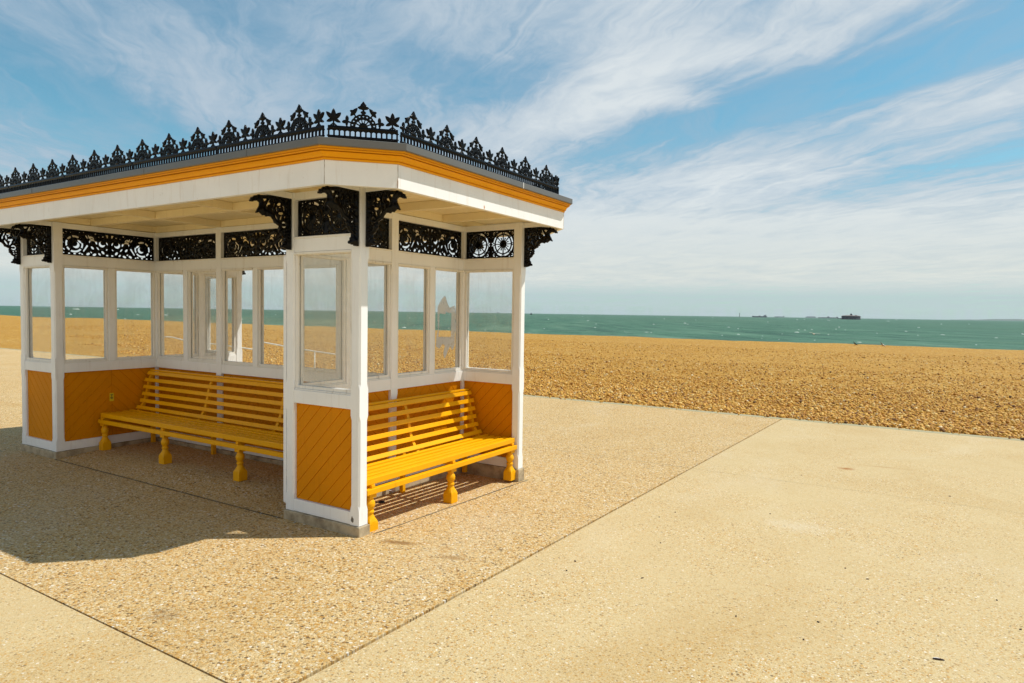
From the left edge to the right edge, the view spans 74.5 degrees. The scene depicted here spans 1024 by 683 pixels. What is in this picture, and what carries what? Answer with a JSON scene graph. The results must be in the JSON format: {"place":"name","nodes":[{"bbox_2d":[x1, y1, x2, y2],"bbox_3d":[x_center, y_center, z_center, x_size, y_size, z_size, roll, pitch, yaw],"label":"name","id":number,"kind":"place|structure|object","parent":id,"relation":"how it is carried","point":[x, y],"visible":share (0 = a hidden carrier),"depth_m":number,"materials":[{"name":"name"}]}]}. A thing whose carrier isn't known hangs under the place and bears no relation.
{"place":"outdoors","nodes":[
{"label":"outdoors","id":0,"kind":"place"},
{"bbox_2d":[0,574,222,682],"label":"pavement","id":1,"kind":"structure","parent":0,"point":[44,639],"depth_m":3.49,"materials":[{"name":"beige concrete"}]},
{"bbox_2d":[0,349,780,682],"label":"pavement","id":2,"kind":"structure","parent":0,"point":[222,591],"depth_m":5.34,"materials":[{"name":"beige concrete"}]},
{"bbox_2d":[55,459,279,517],"bbox_3d":[-3.760,1.485,7.002,4.070,0.001,0.017,2,3,32],"label":"paving joint","id":3,"kind":"object","parent":2,"relation":"on","point":[167,488],"visible":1,"depth_m":6.83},
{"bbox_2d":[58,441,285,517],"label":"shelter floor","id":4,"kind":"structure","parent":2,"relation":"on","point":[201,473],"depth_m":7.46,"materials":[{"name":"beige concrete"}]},
{"bbox_2d":[98,369,282,481],"bbox_3d":[-3.292,0.942,7.704,4.096,0.978,0.720,2,3,32],"label":"slatted bench","id":5,"kind":"object","parent":4,"relation":"on","point":[242,437],"visible":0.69,"depth_m":7.87,"materials":[{"name":"yellow paint"}]},
{"bbox_2d":[0,101,572,537],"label":"seafront shelter","id":6,"kind":"object","parent":2,"relation":"on","point":[350,209],"visible":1,"depth_m":7.12,"materials":[{"name":"white paint"}]},
{"bbox_2d":[23,265,50,361],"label":"window","id":7,"kind":"structure","parent":6,"relation":"in","point":[27,268],"depth_m":8.47,"materials":[{"name":"white paint"}]},
{"bbox_2d":[62,265,108,361],"bbox_3d":[-5.315,-0.342,8.373,0.104,1.171,0.528,2,3,32],"label":"window","id":8,"kind":"structure","parent":6,"relation":"in","point":[105,270],"depth_m":8.54,"materials":[{"name":"white paint"}]},
{"bbox_2d":[109,393,113,400],"bbox_3d":[-5.154,0.715,8.664,0.003,0.104,0.054,2,3,32],"label":"warning sticker","id":9,"kind":"object","parent":6,"relation":"attached to","point":[111,396],"visible":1,"depth_m":8.66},
{"bbox_2d":[115,269,155,359],"bbox_3d":[-4.991,-0.360,8.893,0.104,1.171,0.528,2,3,32],"label":"window","id":10,"kind":"structure","parent":6,"relation":"in","point":[128,270],"depth_m":9.07,"materials":[{"name":"white paint"}]},
{"bbox_2d":[156,270,183,359],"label":"window","id":11,"kind":"structure","parent":6,"relation":"in","point":[159,273],"depth_m":9.11,"materials":[{"name":"white paint"}]},
{"bbox_2d":[163,273,198,356],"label":"window","id":12,"kind":"structure","parent":6,"relation":"in","point":[195,275],"depth_m":9.62,"materials":[{"name":"white paint"}]},
{"bbox_2d":[186,269,216,361],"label":"window","id":13,"kind":"structure","parent":6,"relation":"in","point":[190,272],"depth_m":8.74,"materials":[{"name":"white paint"}]},
{"bbox_2d":[205,277,231,351],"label":"window","id":14,"kind":"structure","parent":6,"relation":"in","point":[208,305],"depth_m":10.58,"materials":[{"name":"white paint"}]},
{"bbox_2d":[204,274,235,354],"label":"window","id":15,"kind":"structure","parent":6,"relation":"in","point":[233,277],"depth_m":10.14,"materials":[{"name":"white paint"}]},
{"bbox_2d":[221,268,252,365],"bbox_3d":[-3.327,-0.307,8.229,0.604,1.171,0.104,2,3,32],"label":"window","id":16,"kind":"structure","parent":6,"relation":"in","point":[224,271],"depth_m":8.36,"materials":[{"name":"white paint"}]},
{"bbox_2d":[257,267,283,367],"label":"window","id":17,"kind":"structure","parent":6,"relation":"in","point":[260,269],"depth_m":8.00,"materials":[{"name":"white paint"}]},
{"bbox_2d":[303,265,336,371],"bbox_3d":[-2.140,-0.258,7.492,0.613,1.171,0.104,2,3,32],"label":"window","id":18,"kind":"structure","parent":6,"relation":"in","point":[314,266],"depth_m":7.43,"materials":[{"name":"white paint"}]},
{"bbox_2d":[294,250,351,392],"bbox_3d":[-1.569,-0.172,5.674,0.683,1.171,0.104,2,3,32],"label":"window","id":19,"kind":"structure","parent":6,"relation":"in","point":[299,255],"depth_m":5.81,"materials":[{"name":"white paint"}]},
{"bbox_2d":[367,264,383,375],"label":"window","id":20,"kind":"structure","parent":6,"relation":"in","point":[369,265],"depth_m":7.01,"materials":[{"name":"white paint"}]},
{"bbox_2d":[367,260,391,379],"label":"window","id":21,"kind":"structure","parent":6,"relation":"in","point":[386,264],"depth_m":6.87,"materials":[{"name":"white paint"}]},
{"bbox_2d":[397,263,430,375],"bbox_3d":[-1.079,-0.230,7.202,0.104,1.171,0.528,2,3,32],"label":"window","id":22,"kind":"structure","parent":6,"relation":"in","point":[426,269],"depth_m":7.39,"materials":[{"name":"white paint"}]},
{"bbox_2d":[434,267,463,371],"bbox_3d":[-0.755,-0.247,7.722,0.104,1.171,0.528,2,3,32],"label":"window","id":23,"kind":"structure","parent":6,"relation":"in","point":[443,307],"depth_m":7.83,"materials":[{"name":"white paint"}]},
{"bbox_2d":[464,269,513,372],"bbox_3d":[-0.256,-0.242,7.782,0.683,1.171,0.104,2,3,32],"label":"window","id":24,"kind":"structure","parent":6,"relation":"in","point":[467,272],"depth_m":7.91,"materials":[{"name":"white paint"}]},
{"bbox_2d":[367,388,516,531],"bbox_3d":[-0.871,1.085,6.748,0.720,0.978,2.369,2,3,32],"label":"slatted bench","id":25,"kind":"object","parent":2,"relation":"on","point":[402,465],"visible":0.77,"depth_m":6.75,"materials":[{"name":"yellow paint"}]},
{"bbox_2d":[374,480,525,533],"bbox_3d":[-0.481,1.584,6.622,0.018,0.061,2.520,2,3,32],"label":"paving joint","id":26,"kind":"object","parent":2,"relation":"on","point":[446,508],"visible":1,"depth_m":6.42,"materials":[{"name":"concrete"}]},
{"bbox_2d":[0,315,1023,439],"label":"beach","id":27,"kind":"structure","parent":0,"point":[10,333],"depth_m":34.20,"materials":[{"name":"brown gravel"}]},
{"bbox_2d":[164,336,252,349],"bbox_3d":[-11.597,0.467,25.438,5.870,1.174,0.048,2,3,32],"label":"handrail","id":28,"kind":"object","parent":27,"relation":"on","point":[211,343],"visible":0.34,"depth_m":25.16,"materials":[{"name":"white metal"}]},
{"bbox_2d":[264,342,335,367],"bbox_3d":[-7.172,0.640,22.687,4.444,1.193,0.048,2,3,32],"label":"handrail","id":29,"kind":"object","parent":27,"relation":"on","point":[305,350],"visible":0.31,"depth_m":22.28,"materials":[{"name":"white metal"}]},
{"bbox_2d":[0,306,1023,349],"bbox_3d":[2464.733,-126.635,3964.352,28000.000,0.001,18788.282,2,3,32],"label":"sea","id":30,"kind":"structure","parent":0,"point":[987,334],"depth_m":303.96,"materials":[{"name":"green liquid"}]},
{"bbox_2d":[69,309,941,339],"bbox_3d":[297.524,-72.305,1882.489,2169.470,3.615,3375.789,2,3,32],"label":"sea foam","id":31,"kind":"object","parent":30,"relation":"on","point":[595,327],"visible":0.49,"depth_m":267.65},
{"bbox_2d":[838,314,860,319],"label":"sea fort","id":32,"kind":"structure","parent":30,"relation":"in","point":[853,317],"depth_m":2122.15,"materials":[{"name":"stone"}]},
{"bbox_2d":[0,0,1023,319],"label":"sky","id":33,"kind":"structure","parent":0,"point":[749,158],"materials":[{"name":"blue"}]},
{"bbox_2d":[300,419,1023,682],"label":"pavement","id":34,"kind":"structure","parent":0,"point":[940,572],"depth_m":4.68,"materials":[{"name":"beige concrete"}]},
{"bbox_2d":[961,319,1023,320],"bbox_3d":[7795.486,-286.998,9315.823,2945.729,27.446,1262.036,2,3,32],"label":"island","id":35,"kind":"structure","parent":0,"point":[1000,319],"depth_m":9572.94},
{"bbox_3d":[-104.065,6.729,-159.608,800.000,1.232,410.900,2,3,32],"label":"ground","id":36,"kind":"structure","parent":0,"visible":0},
{"bbox_2d":[0,348,1023,440],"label":"kerb strip","id":37,"kind":"object","parent":36,"relation":"on","point":[731,413],"visible":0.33,"depth_m":13.99,"materials":[{"name":"concrete"}]}
]}

